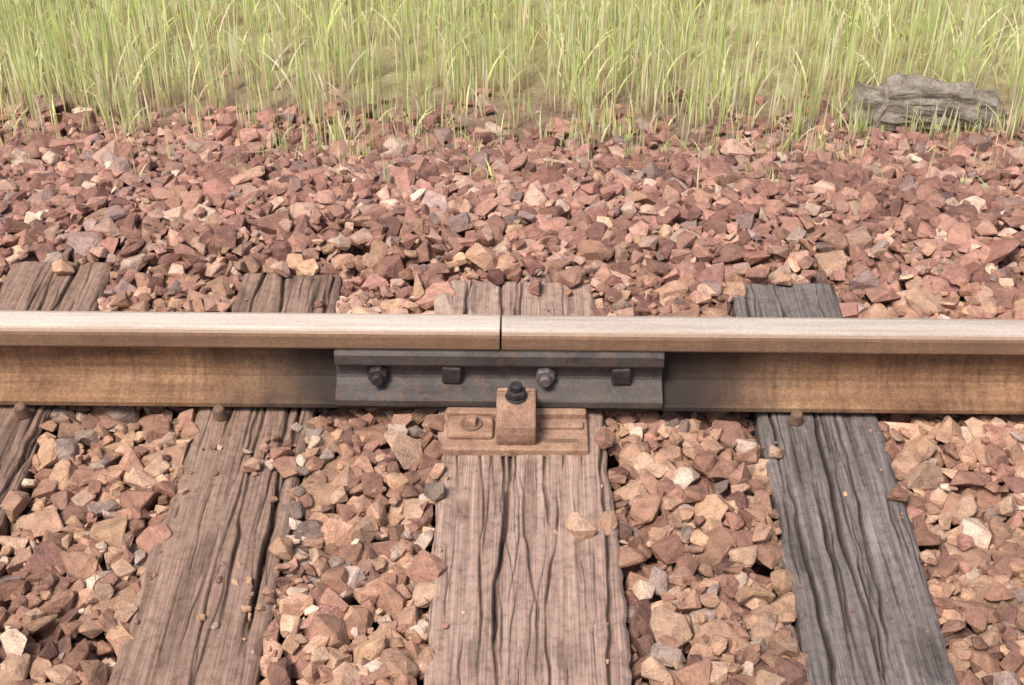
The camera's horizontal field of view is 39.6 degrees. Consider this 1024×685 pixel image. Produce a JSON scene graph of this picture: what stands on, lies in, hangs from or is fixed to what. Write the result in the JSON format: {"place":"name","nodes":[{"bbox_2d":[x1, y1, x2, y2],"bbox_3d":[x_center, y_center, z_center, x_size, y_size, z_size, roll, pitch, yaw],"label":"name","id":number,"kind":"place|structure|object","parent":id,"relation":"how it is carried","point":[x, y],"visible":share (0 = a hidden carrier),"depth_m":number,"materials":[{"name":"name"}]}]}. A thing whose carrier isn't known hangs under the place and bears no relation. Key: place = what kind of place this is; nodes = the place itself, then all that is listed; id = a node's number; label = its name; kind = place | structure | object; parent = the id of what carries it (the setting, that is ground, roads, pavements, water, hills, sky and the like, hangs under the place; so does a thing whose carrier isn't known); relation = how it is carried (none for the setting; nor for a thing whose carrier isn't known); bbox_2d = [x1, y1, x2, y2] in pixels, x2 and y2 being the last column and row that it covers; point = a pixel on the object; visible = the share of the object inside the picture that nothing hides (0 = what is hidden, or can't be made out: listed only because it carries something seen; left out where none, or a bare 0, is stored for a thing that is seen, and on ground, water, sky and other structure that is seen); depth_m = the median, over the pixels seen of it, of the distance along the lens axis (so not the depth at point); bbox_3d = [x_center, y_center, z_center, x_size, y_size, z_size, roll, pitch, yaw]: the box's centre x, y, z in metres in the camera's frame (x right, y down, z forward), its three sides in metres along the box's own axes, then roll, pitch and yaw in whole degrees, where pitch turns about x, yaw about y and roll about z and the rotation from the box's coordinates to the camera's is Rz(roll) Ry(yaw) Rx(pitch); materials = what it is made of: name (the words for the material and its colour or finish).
{"place":"outdoors","nodes":[
{"label":"outdoors","id":0,"kind":"place"},
{"bbox_2d":[0,0,1023,684],"bbox_3d":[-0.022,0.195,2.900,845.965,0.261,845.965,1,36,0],"label":"ground","id":1,"kind":"structure","parent":0,"point":[538,96],"depth_m":4.28,"materials":[{"name":"green plant"}]},
{"bbox_2d":[0,261,112,574],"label":"wooden sleeper","id":2,"kind":"object","parent":1,"relation":"on","point":[33,286],"visible":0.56,"depth_m":3.08,"materials":[{"name":"brown wood"}]},
{"bbox_2d":[14,402,29,419],"bbox_3d":[-0.953,0.150,2.777,0.028,0.083,0.030,1,36,0],"label":"rail spike","id":3,"kind":"object","parent":2,"relation":"in","point":[22,410],"visible":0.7,"depth_m":2.75,"materials":[{"name":"metal"}]},
{"bbox_2d":[108,273,341,684],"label":"wooden sleeper","id":4,"kind":"object","parent":1,"relation":"on","point":[237,514],"visible":0.69,"depth_m":2.48,"materials":[{"name":"brown wood"}]},
{"bbox_2d":[213,404,226,421],"bbox_3d":[-0.568,0.154,2.774,0.028,0.083,0.030,1,36,0],"label":"rail spike","id":5,"kind":"object","parent":4,"relation":"in","point":[219,413],"visible":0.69,"depth_m":2.75,"materials":[{"name":"metal"}]},
{"bbox_2d":[0,68,1023,684],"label":"ballast stones","id":6,"kind":"object","parent":1,"relation":"on","point":[674,236],"visible":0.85,"depth_m":3.10,"materials":[{"name":"brown gravel"}]},
{"bbox_2d":[424,280,631,684],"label":"wooden sleeper","id":7,"kind":"object","parent":1,"relation":"on","point":[527,590],"visible":0.58,"depth_m":2.45,"materials":[{"name":"beige wood"}]},
{"bbox_2d":[442,407,588,456],"bbox_3d":[0.009,0.088,2.818,0.276,0.051,0.368,1,36,0],"label":"tie plate","id":8,"kind":"object","parent":7,"relation":"on","point":[471,431],"visible":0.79,"depth_m":2.70,"materials":[{"name":"metal"}]},
{"bbox_2d":[496,381,535,444],"bbox_3d":[0.008,0.115,2.693,0.074,0.113,0.126,1,36,0],"label":"rail clip","id":9,"kind":"object","parent":8,"relation":"on","point":[516,413],"visible":1,"depth_m":2.65,"materials":[{"name":"metal"}]},
{"bbox_2d":[502,315,1023,413],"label":"rail","id":10,"kind":"object","parent":7,"relation":"on","point":[843,365],"visible":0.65,"depth_m":2.76,"materials":[{"name":"metal"}]},
{"bbox_2d":[732,283,957,684],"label":"wooden sleeper","id":11,"kind":"object","parent":1,"relation":"on","point":[856,549],"visible":0.71,"depth_m":2.50,"materials":[{"name":"grey wood"}]},
{"bbox_2d":[788,409,802,426],"bbox_3d":[0.549,0.164,2.764,0.028,0.083,0.030,1,36,0],"label":"rail spike","id":12,"kind":"object","parent":11,"relation":"in","point":[795,418],"visible":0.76,"depth_m":2.74,"materials":[{"name":"metal"}]},
{"bbox_2d":[841,72,1006,132],"bbox_3d":[1.159,-0.656,3.978,0.457,0.153,0.176,4,36,2],"label":"rock","id":13,"kind":"object","parent":1,"relation":"on","point":[891,98],"visible":0.88,"depth_m":3.93,"materials":[{"name":"grey stone"}]},
{"bbox_3d":[-1.674,0.494,2.437,0.243,0.170,2.020,1,36,0],"label":"wooden sleeper","id":14,"kind":"object","parent":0,"visible":0},
{"bbox_2d":[0,310,499,408],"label":"rail","id":15,"kind":"object","parent":14,"relation":"on","point":[130,358],"visible":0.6,"depth_m":2.77,"materials":[{"name":"metal"}]},
{"bbox_2d":[334,346,664,408],"bbox_3d":[-0.025,0.065,2.751,0.634,0.107,0.062,1,36,0],"label":"fishplate","id":16,"kind":"object","parent":15,"relation":"attached to","point":[477,378],"visible":0.98,"depth_m":2.75,"materials":[{"name":"metal"}]}
]}

